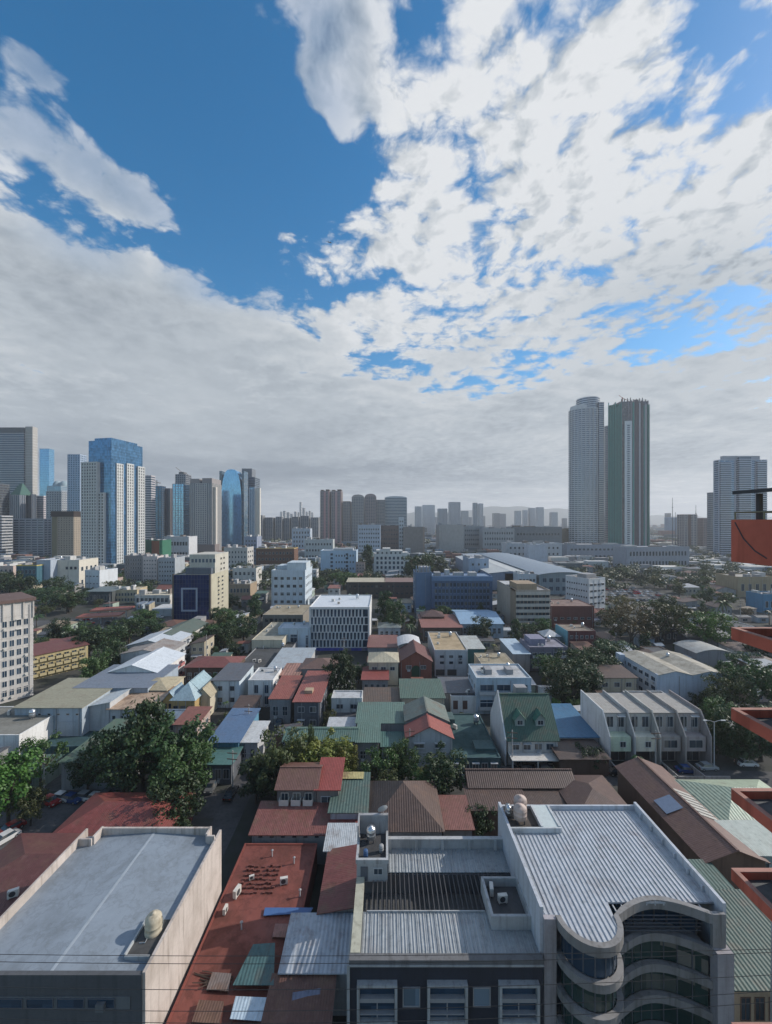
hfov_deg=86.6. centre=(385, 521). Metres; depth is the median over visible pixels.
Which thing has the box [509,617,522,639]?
tree
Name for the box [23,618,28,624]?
window
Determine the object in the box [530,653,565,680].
tree
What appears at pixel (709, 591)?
tree
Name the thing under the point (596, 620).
shed
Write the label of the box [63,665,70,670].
window
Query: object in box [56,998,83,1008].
window
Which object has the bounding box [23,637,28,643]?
window
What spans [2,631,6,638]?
window
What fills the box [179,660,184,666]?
window
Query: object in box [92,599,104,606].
tree
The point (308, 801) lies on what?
window
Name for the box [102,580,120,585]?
tree
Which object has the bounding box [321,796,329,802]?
window
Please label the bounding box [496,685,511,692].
window
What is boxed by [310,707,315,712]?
window
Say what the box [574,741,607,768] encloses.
tree
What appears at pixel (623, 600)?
tree
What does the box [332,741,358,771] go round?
tree
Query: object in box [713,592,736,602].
tree
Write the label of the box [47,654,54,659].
window
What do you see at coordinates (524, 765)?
parked car
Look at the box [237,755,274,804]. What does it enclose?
tree
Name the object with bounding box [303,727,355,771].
tree
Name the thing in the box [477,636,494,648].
shed
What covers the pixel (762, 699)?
shed
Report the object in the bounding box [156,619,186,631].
house
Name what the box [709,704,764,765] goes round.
tree
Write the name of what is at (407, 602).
house
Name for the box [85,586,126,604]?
shop row
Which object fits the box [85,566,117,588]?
building
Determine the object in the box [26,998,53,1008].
window
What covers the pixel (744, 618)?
shed
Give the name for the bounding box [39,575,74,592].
tree
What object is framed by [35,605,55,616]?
tree
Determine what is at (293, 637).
window
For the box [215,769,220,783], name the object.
window
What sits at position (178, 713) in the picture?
shed
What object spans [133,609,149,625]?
tree
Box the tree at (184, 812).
[146,768,205,826]
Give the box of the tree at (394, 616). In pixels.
[385,599,406,625]
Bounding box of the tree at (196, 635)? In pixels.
[191,631,200,642]
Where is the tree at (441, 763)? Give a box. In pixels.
[421,740,468,794]
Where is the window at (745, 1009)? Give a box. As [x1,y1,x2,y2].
[740,997,750,1020]
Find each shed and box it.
[0,746,10,764]
[18,754,64,788]
[33,628,42,638]
[36,631,54,639]
[88,688,131,730]
[103,601,119,606]
[135,601,147,608]
[141,626,152,635]
[144,601,154,610]
[152,604,171,615]
[165,709,185,732]
[211,652,232,655]
[236,640,251,652]
[251,614,260,624]
[274,723,302,747]
[278,913,353,1015]
[316,844,356,914]
[323,823,357,856]
[346,578,385,597]
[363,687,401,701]
[372,618,377,626]
[384,578,412,597]
[416,609,424,618]
[462,782,528,835]
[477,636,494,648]
[492,591,496,597]
[503,627,514,636]
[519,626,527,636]
[522,789,567,804]
[531,678,535,692]
[537,685,560,702]
[551,739,611,775]
[573,705,579,712]
[594,618,600,625]
[614,624,628,635]
[634,634,654,645]
[651,643,664,647]
[667,584,673,589]
[673,640,731,666]
[718,613,733,620]
[735,615,751,622]
[736,688,768,701]
[741,606,756,614]
[749,615,768,622]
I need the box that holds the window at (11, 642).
[9,640,13,646]
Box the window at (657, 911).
[609,904,696,932]
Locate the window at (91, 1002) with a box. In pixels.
[87,998,114,1008]
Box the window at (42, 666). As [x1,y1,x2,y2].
[39,663,46,668]
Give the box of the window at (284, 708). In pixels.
[282,706,287,715]
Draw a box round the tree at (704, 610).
[698,607,709,613]
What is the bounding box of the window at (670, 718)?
[666,716,672,726]
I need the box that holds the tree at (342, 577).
[328,572,360,589]
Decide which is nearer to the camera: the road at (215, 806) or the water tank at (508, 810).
the water tank at (508, 810)
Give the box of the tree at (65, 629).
[62,620,91,637]
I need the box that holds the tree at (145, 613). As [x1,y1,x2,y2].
[129,609,158,625]
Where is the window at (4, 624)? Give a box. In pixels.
[2,621,6,630]
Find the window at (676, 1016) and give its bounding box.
[621,1003,707,1023]
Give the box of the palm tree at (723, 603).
[714,600,734,620]
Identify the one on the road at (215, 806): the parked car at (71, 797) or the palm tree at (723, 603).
the parked car at (71, 797)
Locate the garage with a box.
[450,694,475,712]
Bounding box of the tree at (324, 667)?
[321,664,333,682]
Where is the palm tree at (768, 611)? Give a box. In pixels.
[761,610,771,624]
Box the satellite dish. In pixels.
[378,805,387,811]
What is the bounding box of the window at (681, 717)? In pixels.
[680,716,686,730]
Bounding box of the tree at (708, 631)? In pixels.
[676,608,738,642]
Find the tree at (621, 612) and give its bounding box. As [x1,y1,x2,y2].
[600,602,659,642]
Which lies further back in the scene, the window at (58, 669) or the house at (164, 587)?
the house at (164, 587)
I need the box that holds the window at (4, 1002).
[0,998,22,1007]
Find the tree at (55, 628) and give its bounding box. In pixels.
[44,617,71,637]
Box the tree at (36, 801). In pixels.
[4,779,52,825]
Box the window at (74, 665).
[71,663,77,668]
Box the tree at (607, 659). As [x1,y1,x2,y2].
[578,645,623,666]
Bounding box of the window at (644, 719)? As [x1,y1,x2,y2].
[641,716,648,726]
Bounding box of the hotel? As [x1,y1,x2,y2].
[0,592,35,703]
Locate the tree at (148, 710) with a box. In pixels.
[115,694,171,791]
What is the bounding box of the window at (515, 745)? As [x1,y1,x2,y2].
[511,743,520,749]
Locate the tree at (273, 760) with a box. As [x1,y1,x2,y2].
[245,724,306,799]
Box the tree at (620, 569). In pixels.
[616,567,628,579]
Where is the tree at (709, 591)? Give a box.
[696,585,716,601]
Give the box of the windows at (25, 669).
[2,666,28,699]
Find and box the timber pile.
[192,970,233,988]
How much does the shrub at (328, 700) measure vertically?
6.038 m
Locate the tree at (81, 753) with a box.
[76,731,125,771]
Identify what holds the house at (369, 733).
on the ground
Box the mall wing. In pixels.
[461,554,512,578]
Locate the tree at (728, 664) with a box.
[723,660,735,674]
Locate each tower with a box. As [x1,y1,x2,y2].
[0,426,37,495]
[0,484,9,515]
[0,516,12,554]
[10,483,30,518]
[12,519,51,556]
[26,494,35,518]
[36,496,45,518]
[39,449,54,495]
[46,491,66,518]
[47,481,66,490]
[51,511,80,556]
[67,454,86,510]
[81,438,144,564]
[145,475,155,539]
[155,486,165,538]
[165,488,171,535]
[172,484,189,535]
[175,472,190,484]
[190,478,221,552]
[219,469,247,546]
[242,469,259,534]
[249,487,260,535]
[299,502,301,515]
[320,489,330,538]
[331,489,342,545]
[343,501,351,540]
[352,494,364,540]
[365,494,375,524]
[376,500,384,524]
[385,496,406,526]
[413,566,431,612]
[415,506,421,526]
[422,505,434,533]
[437,509,446,524]
[448,502,460,524]
[461,511,468,525]
[472,503,476,525]
[477,503,482,525]
[514,511,520,524]
[522,510,527,526]
[528,508,534,525]
[535,507,543,526]
[549,512,557,526]
[568,396,603,542]
[604,426,607,542]
[608,395,649,545]
[707,492,712,550]
[713,456,767,555]
[731,488,771,1023]
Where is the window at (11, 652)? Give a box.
[9,649,13,656]
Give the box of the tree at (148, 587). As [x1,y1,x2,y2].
[144,583,152,590]
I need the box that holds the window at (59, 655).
[55,653,62,658]
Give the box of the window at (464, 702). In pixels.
[463,701,466,708]
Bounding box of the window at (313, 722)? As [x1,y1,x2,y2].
[310,720,315,725]
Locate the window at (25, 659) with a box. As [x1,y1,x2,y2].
[23,656,28,665]
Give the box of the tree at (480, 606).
[477,602,483,609]
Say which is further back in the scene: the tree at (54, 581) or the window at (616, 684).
the tree at (54, 581)
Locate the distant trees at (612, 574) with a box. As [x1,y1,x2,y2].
[6,527,771,589]
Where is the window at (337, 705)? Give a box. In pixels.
[336,704,342,708]
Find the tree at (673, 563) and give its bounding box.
[668,561,678,564]
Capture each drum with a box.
[363,848,367,857]
[379,843,383,853]
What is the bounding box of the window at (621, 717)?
[617,715,625,726]
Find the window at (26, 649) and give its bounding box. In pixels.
[23,647,28,655]
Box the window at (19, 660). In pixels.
[16,658,21,664]
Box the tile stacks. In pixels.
[241,863,280,893]
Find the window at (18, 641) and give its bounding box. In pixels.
[16,638,21,645]
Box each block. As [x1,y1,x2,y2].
[0,580,8,593]
[5,561,24,563]
[166,843,316,1023]
[261,515,264,539]
[265,517,274,539]
[276,517,283,540]
[284,518,291,540]
[292,517,299,527]
[300,516,310,527]
[311,517,319,536]
[312,568,318,586]
[356,562,364,574]
[492,513,499,527]
[500,514,505,527]
[562,518,566,527]
[664,517,676,533]
[677,514,696,547]
[697,518,706,546]
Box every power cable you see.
[0,949,767,955]
[0,952,771,963]
[0,991,771,1011]
[0,1001,771,1023]
[2,975,765,989]
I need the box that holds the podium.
[562,542,628,556]
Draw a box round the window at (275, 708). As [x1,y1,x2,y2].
[273,706,277,718]
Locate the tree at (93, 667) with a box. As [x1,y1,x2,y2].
[78,650,111,677]
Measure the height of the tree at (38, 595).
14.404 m
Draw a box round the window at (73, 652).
[71,649,77,654]
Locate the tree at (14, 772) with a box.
[0,742,46,822]
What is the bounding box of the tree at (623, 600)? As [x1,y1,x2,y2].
[604,594,637,620]
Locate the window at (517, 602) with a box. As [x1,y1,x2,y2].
[516,601,548,603]
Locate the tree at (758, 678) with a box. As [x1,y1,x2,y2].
[716,658,771,706]
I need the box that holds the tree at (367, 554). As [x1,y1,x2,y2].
[361,543,373,572]
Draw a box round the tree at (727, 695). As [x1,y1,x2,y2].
[700,672,754,708]
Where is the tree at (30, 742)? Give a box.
[19,729,68,787]
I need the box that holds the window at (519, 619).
[517,618,548,620]
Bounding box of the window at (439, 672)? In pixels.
[436,669,443,675]
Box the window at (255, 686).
[254,685,257,692]
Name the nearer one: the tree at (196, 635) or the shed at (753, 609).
the tree at (196, 635)
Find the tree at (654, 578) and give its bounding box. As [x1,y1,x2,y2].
[649,576,660,587]
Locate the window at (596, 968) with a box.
[561,935,616,977]
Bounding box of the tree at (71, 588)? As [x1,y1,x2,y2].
[63,583,81,593]
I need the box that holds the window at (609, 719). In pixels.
[606,716,613,726]
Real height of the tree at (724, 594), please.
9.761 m
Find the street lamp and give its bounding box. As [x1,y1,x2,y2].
[703,720,725,765]
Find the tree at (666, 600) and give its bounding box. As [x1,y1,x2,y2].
[655,594,677,616]
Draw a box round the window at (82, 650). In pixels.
[79,648,85,653]
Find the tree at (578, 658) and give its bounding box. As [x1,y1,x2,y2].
[554,647,596,686]
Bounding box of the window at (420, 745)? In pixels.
[414,742,424,748]
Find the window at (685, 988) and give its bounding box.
[622,972,707,1005]
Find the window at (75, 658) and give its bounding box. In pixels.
[71,656,77,661]
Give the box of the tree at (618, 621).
[606,606,626,622]
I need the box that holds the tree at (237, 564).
[230,562,251,574]
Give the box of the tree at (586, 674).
[545,657,605,699]
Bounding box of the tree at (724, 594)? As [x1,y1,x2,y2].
[713,591,738,604]
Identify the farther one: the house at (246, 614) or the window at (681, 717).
the house at (246, 614)
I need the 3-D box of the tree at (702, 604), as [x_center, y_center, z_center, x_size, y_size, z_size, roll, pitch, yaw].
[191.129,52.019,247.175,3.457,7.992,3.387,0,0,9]
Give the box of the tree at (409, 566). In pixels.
[401,554,433,576]
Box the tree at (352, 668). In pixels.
[343,655,356,689]
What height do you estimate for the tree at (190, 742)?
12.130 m
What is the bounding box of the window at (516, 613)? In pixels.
[516,613,548,614]
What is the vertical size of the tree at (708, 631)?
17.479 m
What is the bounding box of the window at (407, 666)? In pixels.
[406,665,411,671]
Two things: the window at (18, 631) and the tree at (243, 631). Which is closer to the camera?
the window at (18, 631)
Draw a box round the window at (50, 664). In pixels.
[47,661,54,666]
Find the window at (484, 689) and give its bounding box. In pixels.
[479,685,494,694]
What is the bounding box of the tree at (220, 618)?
[216,614,227,627]
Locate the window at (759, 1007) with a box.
[755,997,764,1020]
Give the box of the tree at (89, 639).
[71,632,107,659]
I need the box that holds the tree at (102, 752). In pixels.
[78,717,157,791]
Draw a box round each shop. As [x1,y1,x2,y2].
[135,588,171,604]
[203,745,243,784]
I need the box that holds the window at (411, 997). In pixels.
[403,987,419,1006]
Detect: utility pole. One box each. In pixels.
[39,754,46,788]
[227,750,236,786]
[406,729,414,764]
[507,730,516,756]
[651,730,660,763]
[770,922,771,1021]
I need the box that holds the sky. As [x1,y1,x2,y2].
[0,0,771,521]
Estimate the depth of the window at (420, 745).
93.01 m
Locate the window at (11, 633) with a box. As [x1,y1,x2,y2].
[9,630,13,636]
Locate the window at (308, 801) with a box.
[303,793,312,805]
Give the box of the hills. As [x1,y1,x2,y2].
[275,506,771,524]
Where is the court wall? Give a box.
[23,746,78,755]
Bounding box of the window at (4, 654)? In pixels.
[2,651,6,657]
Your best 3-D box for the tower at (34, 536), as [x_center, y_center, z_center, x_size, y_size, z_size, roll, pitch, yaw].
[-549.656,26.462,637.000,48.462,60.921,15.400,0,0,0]
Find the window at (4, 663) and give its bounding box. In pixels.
[2,661,6,667]
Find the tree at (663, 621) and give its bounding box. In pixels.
[637,599,693,644]
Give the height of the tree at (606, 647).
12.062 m
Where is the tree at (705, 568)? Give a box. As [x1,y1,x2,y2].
[698,565,709,570]
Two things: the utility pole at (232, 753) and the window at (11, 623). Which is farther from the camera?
the window at (11, 623)
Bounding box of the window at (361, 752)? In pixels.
[360,751,365,762]
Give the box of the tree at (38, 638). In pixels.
[34,637,50,641]
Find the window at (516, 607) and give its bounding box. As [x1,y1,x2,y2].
[516,607,548,608]
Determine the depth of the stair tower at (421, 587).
248.89 m
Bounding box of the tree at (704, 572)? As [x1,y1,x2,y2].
[698,570,710,576]
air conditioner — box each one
[7,887,18,899]
[222,903,227,915]
[233,883,240,899]
[280,876,287,885]
[489,881,493,896]
[497,892,507,903]
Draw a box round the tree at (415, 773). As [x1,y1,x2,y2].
[409,763,436,780]
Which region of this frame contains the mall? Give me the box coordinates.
[481,552,581,593]
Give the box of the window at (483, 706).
[479,700,493,710]
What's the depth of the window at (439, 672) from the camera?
147.90 m
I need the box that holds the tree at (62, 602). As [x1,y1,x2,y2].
[57,591,82,612]
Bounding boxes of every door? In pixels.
[411,666,420,676]
[611,751,624,759]
[636,751,649,759]
[661,751,673,759]
[687,751,698,759]
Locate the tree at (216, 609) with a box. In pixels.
[208,606,232,617]
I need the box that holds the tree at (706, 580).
[700,576,712,585]
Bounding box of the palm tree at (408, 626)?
[403,624,416,633]
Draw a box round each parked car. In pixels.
[0,818,26,832]
[0,827,21,844]
[41,793,61,807]
[54,790,67,803]
[61,791,81,804]
[76,789,91,800]
[83,791,99,801]
[100,788,115,791]
[203,779,217,794]
[222,785,238,801]
[274,718,282,726]
[516,762,536,767]
[535,762,554,767]
[609,766,617,776]
[674,764,693,773]
[695,761,718,771]
[734,757,758,767]
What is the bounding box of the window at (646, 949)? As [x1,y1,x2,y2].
[622,941,707,974]
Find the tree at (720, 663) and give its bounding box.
[714,659,725,671]
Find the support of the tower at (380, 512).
on the ground
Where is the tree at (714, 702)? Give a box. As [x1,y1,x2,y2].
[698,695,735,724]
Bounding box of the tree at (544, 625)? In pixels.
[534,618,551,630]
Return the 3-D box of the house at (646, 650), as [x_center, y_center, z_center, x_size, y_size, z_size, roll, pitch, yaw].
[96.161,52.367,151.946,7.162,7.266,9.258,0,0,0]
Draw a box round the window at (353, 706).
[351,704,356,711]
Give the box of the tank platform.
[124,920,169,961]
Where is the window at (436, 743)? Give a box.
[434,742,445,748]
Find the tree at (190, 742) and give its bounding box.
[164,722,218,776]
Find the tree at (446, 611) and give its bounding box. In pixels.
[436,605,451,613]
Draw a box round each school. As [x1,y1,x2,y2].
[33,636,89,679]
[613,545,688,566]
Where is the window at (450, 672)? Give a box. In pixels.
[447,669,456,675]
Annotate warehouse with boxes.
[0,706,53,756]
[12,678,112,735]
[58,718,163,789]
[73,664,179,692]
[107,647,185,675]
[120,638,186,665]
[126,628,191,658]
[464,768,574,788]
[558,775,626,804]
[614,756,770,888]
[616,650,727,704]
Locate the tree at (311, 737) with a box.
[308,724,313,746]
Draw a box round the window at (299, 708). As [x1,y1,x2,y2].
[298,707,303,712]
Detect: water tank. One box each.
[29,709,35,718]
[139,909,163,943]
[366,824,375,843]
[473,714,478,724]
[505,803,511,818]
[513,803,526,824]
[514,794,526,806]
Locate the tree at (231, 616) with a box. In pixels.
[212,609,246,637]
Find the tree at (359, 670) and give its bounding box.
[352,662,366,683]
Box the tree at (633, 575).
[630,573,643,582]
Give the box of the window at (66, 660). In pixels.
[63,658,70,663]
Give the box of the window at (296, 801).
[291,793,300,805]
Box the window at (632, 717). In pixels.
[631,716,637,726]
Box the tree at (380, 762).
[358,745,397,780]
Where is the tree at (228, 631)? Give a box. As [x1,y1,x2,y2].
[207,622,237,648]
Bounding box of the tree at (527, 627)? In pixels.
[519,622,538,633]
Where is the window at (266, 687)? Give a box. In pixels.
[264,685,268,692]
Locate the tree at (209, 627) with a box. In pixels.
[206,622,227,635]
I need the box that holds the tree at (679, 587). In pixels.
[672,581,685,596]
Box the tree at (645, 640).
[638,631,651,646]
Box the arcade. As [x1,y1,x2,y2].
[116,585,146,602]
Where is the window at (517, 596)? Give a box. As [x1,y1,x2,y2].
[516,595,548,597]
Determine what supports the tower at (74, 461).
on the ground
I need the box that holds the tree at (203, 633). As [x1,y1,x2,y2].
[194,630,217,643]
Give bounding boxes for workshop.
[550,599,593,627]
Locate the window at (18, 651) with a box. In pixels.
[16,648,21,655]
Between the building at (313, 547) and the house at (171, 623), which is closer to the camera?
the house at (171, 623)
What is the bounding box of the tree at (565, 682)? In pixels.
[539,661,584,702]
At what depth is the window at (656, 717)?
95.80 m
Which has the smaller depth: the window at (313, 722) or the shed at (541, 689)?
the window at (313, 722)
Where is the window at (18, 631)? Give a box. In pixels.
[16,628,22,635]
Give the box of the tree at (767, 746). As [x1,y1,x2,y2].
[718,701,771,761]
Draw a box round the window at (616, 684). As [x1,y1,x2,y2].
[614,682,619,686]
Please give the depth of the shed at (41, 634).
189.17 m
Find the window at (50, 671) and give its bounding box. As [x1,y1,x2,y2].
[47,668,54,673]
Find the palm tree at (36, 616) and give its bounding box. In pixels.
[33,614,45,627]
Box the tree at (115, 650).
[88,638,127,667]
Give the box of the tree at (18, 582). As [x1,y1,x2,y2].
[4,572,40,593]
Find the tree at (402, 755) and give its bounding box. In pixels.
[383,737,420,780]
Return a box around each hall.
[0,826,221,1023]
[244,641,296,672]
[452,610,503,637]
[455,555,523,589]
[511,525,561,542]
[674,779,770,819]
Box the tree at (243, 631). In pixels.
[225,615,257,640]
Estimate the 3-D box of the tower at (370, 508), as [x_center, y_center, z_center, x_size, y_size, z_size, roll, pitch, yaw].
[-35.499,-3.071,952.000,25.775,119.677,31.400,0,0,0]
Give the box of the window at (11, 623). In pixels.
[9,620,13,626]
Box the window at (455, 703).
[453,701,457,708]
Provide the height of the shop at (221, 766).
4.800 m
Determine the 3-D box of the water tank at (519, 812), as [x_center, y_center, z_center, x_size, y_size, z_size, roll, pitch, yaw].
[18.200,39.661,55.600,1.826,2.438,1.607,0,0,0]
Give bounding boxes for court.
[47,731,96,745]
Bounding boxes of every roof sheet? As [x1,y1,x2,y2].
[192,1000,223,1023]
[206,972,230,993]
[230,996,266,1022]
[233,943,274,990]
[263,908,312,916]
[272,924,287,938]
[292,988,320,1000]
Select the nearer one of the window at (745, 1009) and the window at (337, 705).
the window at (745, 1009)
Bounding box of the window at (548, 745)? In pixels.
[546,743,553,749]
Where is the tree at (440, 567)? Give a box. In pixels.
[419,551,448,571]
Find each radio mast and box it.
[672,498,672,544]
[675,512,675,544]
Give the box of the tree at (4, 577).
[0,570,21,592]
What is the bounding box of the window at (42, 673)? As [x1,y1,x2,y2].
[39,670,46,675]
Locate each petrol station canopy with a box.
[76,612,124,625]
[89,606,134,618]
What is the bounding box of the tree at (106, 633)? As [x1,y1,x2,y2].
[79,623,129,648]
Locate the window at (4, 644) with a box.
[2,641,6,650]
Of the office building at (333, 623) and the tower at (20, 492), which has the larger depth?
the tower at (20, 492)
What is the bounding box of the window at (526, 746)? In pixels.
[523,743,531,749]
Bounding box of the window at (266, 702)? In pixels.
[264,696,268,706]
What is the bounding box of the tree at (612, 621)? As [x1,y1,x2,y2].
[593,609,632,635]
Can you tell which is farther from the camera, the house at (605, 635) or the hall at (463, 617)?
the hall at (463, 617)
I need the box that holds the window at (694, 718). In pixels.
[690,715,699,726]
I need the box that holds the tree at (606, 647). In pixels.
[586,638,635,662]
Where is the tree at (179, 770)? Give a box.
[147,742,216,804]
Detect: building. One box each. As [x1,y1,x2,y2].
[0,562,22,576]
[16,561,43,589]
[36,558,64,585]
[57,556,97,587]
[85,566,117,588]
[124,552,152,582]
[143,554,163,581]
[145,538,170,555]
[158,554,184,583]
[163,618,207,641]
[164,535,196,554]
[172,552,228,619]
[224,544,253,569]
[229,579,256,596]
[244,535,261,565]
[252,622,287,650]
[256,545,297,564]
[263,605,310,628]
[268,648,315,669]
[271,560,311,605]
[278,622,310,647]
[292,527,311,548]
[304,537,334,557]
[309,595,371,650]
[320,548,357,572]
[347,813,543,1023]
[358,523,380,553]
[374,547,409,574]
[381,524,398,549]
[399,517,403,549]
[403,525,424,552]
[417,614,463,640]
[431,569,492,613]
[436,523,463,552]
[463,555,488,571]
[464,525,483,548]
[479,527,513,549]
[497,580,549,630]
[498,802,733,1023]
[502,541,561,561]
[513,570,535,582]
[524,542,546,561]
[556,624,595,648]
[562,527,568,542]
[565,572,604,608]
[676,628,731,646]
[716,571,771,596]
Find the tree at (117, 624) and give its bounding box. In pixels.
[110,620,132,630]
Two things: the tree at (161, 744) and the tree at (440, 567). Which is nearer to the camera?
the tree at (161, 744)
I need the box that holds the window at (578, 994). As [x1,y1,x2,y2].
[561,969,616,1012]
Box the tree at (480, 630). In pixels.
[466,616,493,636]
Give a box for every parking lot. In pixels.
[34,774,80,790]
[554,586,671,601]
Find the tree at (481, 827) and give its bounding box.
[465,802,496,835]
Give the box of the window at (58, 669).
[55,666,62,672]
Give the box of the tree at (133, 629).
[112,617,146,643]
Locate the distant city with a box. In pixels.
[0,523,771,573]
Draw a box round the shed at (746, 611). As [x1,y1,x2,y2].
[739,608,753,614]
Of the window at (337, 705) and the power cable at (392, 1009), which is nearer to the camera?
the power cable at (392, 1009)
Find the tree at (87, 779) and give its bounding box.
[64,756,101,789]
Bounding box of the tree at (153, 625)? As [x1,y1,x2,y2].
[142,618,166,632]
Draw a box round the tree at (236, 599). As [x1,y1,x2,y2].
[228,595,240,609]
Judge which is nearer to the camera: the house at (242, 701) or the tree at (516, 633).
the house at (242, 701)
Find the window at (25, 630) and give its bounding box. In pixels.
[23,628,28,634]
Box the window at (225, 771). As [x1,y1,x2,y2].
[223,769,228,778]
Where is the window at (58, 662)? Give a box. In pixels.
[55,659,62,665]
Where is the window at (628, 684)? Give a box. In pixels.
[626,682,631,686]
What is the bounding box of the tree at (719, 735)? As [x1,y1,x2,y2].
[700,723,732,761]
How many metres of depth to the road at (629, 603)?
282.00 m
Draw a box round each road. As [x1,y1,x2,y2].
[0,793,237,825]
[0,811,73,849]
[33,614,262,625]
[210,651,320,857]
[357,766,771,787]
[453,561,702,619]
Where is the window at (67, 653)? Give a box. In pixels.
[63,651,70,656]
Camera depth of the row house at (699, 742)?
95.76 m
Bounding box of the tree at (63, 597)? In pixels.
[46,590,89,613]
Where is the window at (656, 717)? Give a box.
[655,716,662,726]
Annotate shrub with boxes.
[0,753,11,765]
[211,646,218,653]
[321,709,335,725]
[325,693,331,712]
[361,761,377,780]
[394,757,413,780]
[409,616,415,626]
[551,697,560,702]
[565,696,579,705]
[688,691,705,706]
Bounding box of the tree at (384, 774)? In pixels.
[374,764,401,780]
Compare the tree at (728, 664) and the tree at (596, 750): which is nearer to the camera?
the tree at (596, 750)
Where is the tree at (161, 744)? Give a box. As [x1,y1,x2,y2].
[125,710,215,787]
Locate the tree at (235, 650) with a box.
[227,643,244,655]
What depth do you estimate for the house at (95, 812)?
69.84 m
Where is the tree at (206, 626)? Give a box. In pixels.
[201,623,216,634]
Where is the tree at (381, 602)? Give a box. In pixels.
[375,590,394,621]
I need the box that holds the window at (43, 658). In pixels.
[39,656,46,661]
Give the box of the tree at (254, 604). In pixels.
[246,593,263,618]
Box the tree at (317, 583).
[312,577,326,591]
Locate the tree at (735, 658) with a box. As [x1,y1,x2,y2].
[724,651,762,670]
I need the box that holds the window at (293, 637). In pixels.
[290,634,296,641]
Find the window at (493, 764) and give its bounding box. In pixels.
[490,762,497,767]
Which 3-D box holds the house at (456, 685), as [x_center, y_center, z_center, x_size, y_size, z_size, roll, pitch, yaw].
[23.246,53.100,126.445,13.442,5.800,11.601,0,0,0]
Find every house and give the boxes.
[0,833,94,915]
[38,620,77,633]
[53,792,194,832]
[61,583,83,592]
[105,686,174,722]
[149,676,185,690]
[156,585,171,590]
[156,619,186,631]
[161,682,183,708]
[169,681,201,708]
[172,706,212,741]
[183,656,245,685]
[189,634,215,660]
[190,670,212,690]
[192,616,216,625]
[200,679,218,715]
[206,708,260,747]
[211,663,254,707]
[232,695,261,712]
[233,564,261,582]
[235,612,249,628]
[240,721,269,763]
[241,596,257,606]
[248,667,281,706]
[248,801,329,863]
[255,591,268,602]
[268,675,302,723]
[274,762,322,805]
[279,663,301,675]
[281,727,358,756]
[292,671,330,726]
[299,658,337,682]
[309,595,318,604]
[314,757,344,802]
[327,585,341,594]
[327,717,355,726]
[327,772,370,818]
[329,819,357,822]
[331,690,362,724]
[355,702,405,746]
[355,722,380,767]
[361,666,388,691]
[367,635,397,653]
[368,652,398,684]
[369,781,444,835]
[377,622,400,635]
[380,731,405,764]
[385,573,400,577]
[388,570,398,573]
[397,634,420,663]
[398,639,432,678]
[399,679,445,704]
[400,598,411,611]
[400,616,405,630]
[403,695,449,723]
[404,713,454,767]
[420,610,444,617]
[428,632,467,675]
[437,677,474,710]
[438,795,474,835]
[447,712,500,773]
[459,636,485,663]
[467,664,530,713]
[474,653,513,663]
[490,684,559,767]
[492,600,496,610]
[499,638,530,672]
[520,634,567,670]
[537,629,561,640]
[551,703,599,743]
[569,641,595,655]
[580,565,592,572]
[580,690,635,776]
[584,665,637,692]
[594,608,607,619]
[594,644,631,652]
[596,631,619,643]
[608,690,676,778]
[622,691,663,692]
[631,690,703,778]
[638,619,683,643]
[638,649,652,652]
[640,646,668,651]
[653,690,730,778]
[659,574,676,582]
[675,583,700,594]
[675,598,698,611]
[682,567,700,571]
[683,597,705,608]
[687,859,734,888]
[704,584,735,597]
[705,601,731,614]
[714,820,771,867]
[714,889,770,1021]
[717,621,754,632]
[718,642,763,655]
[738,659,771,691]
[746,589,771,612]
[750,655,771,660]
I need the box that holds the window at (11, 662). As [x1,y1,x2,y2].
[9,659,13,666]
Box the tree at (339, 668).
[326,647,350,693]
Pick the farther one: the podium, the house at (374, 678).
the podium
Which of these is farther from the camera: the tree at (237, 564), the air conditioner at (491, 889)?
the tree at (237, 564)
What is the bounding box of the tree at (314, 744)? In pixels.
[283,729,320,761]
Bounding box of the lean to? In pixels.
[261,973,336,1023]
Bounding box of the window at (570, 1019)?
[561,1002,583,1023]
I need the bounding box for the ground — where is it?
[0,525,771,1023]
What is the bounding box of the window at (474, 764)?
[472,762,479,767]
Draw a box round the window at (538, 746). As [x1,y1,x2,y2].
[535,743,541,752]
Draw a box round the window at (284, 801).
[279,793,288,805]
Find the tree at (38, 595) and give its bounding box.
[22,586,70,605]
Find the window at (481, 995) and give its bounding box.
[473,987,490,1006]
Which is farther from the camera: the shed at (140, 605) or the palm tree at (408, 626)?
the shed at (140, 605)
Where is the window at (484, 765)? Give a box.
[482,763,487,767]
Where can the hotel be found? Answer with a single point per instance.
(16, 642)
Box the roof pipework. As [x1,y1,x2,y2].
[514,832,543,909]
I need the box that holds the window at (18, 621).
[16,619,21,625]
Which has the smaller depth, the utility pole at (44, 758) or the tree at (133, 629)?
the utility pole at (44, 758)
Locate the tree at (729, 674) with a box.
[705,663,740,693]
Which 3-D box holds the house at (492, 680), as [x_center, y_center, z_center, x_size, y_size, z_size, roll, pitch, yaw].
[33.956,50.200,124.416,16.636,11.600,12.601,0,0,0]
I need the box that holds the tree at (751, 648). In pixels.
[742,643,769,654]
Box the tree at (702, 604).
[699,601,705,609]

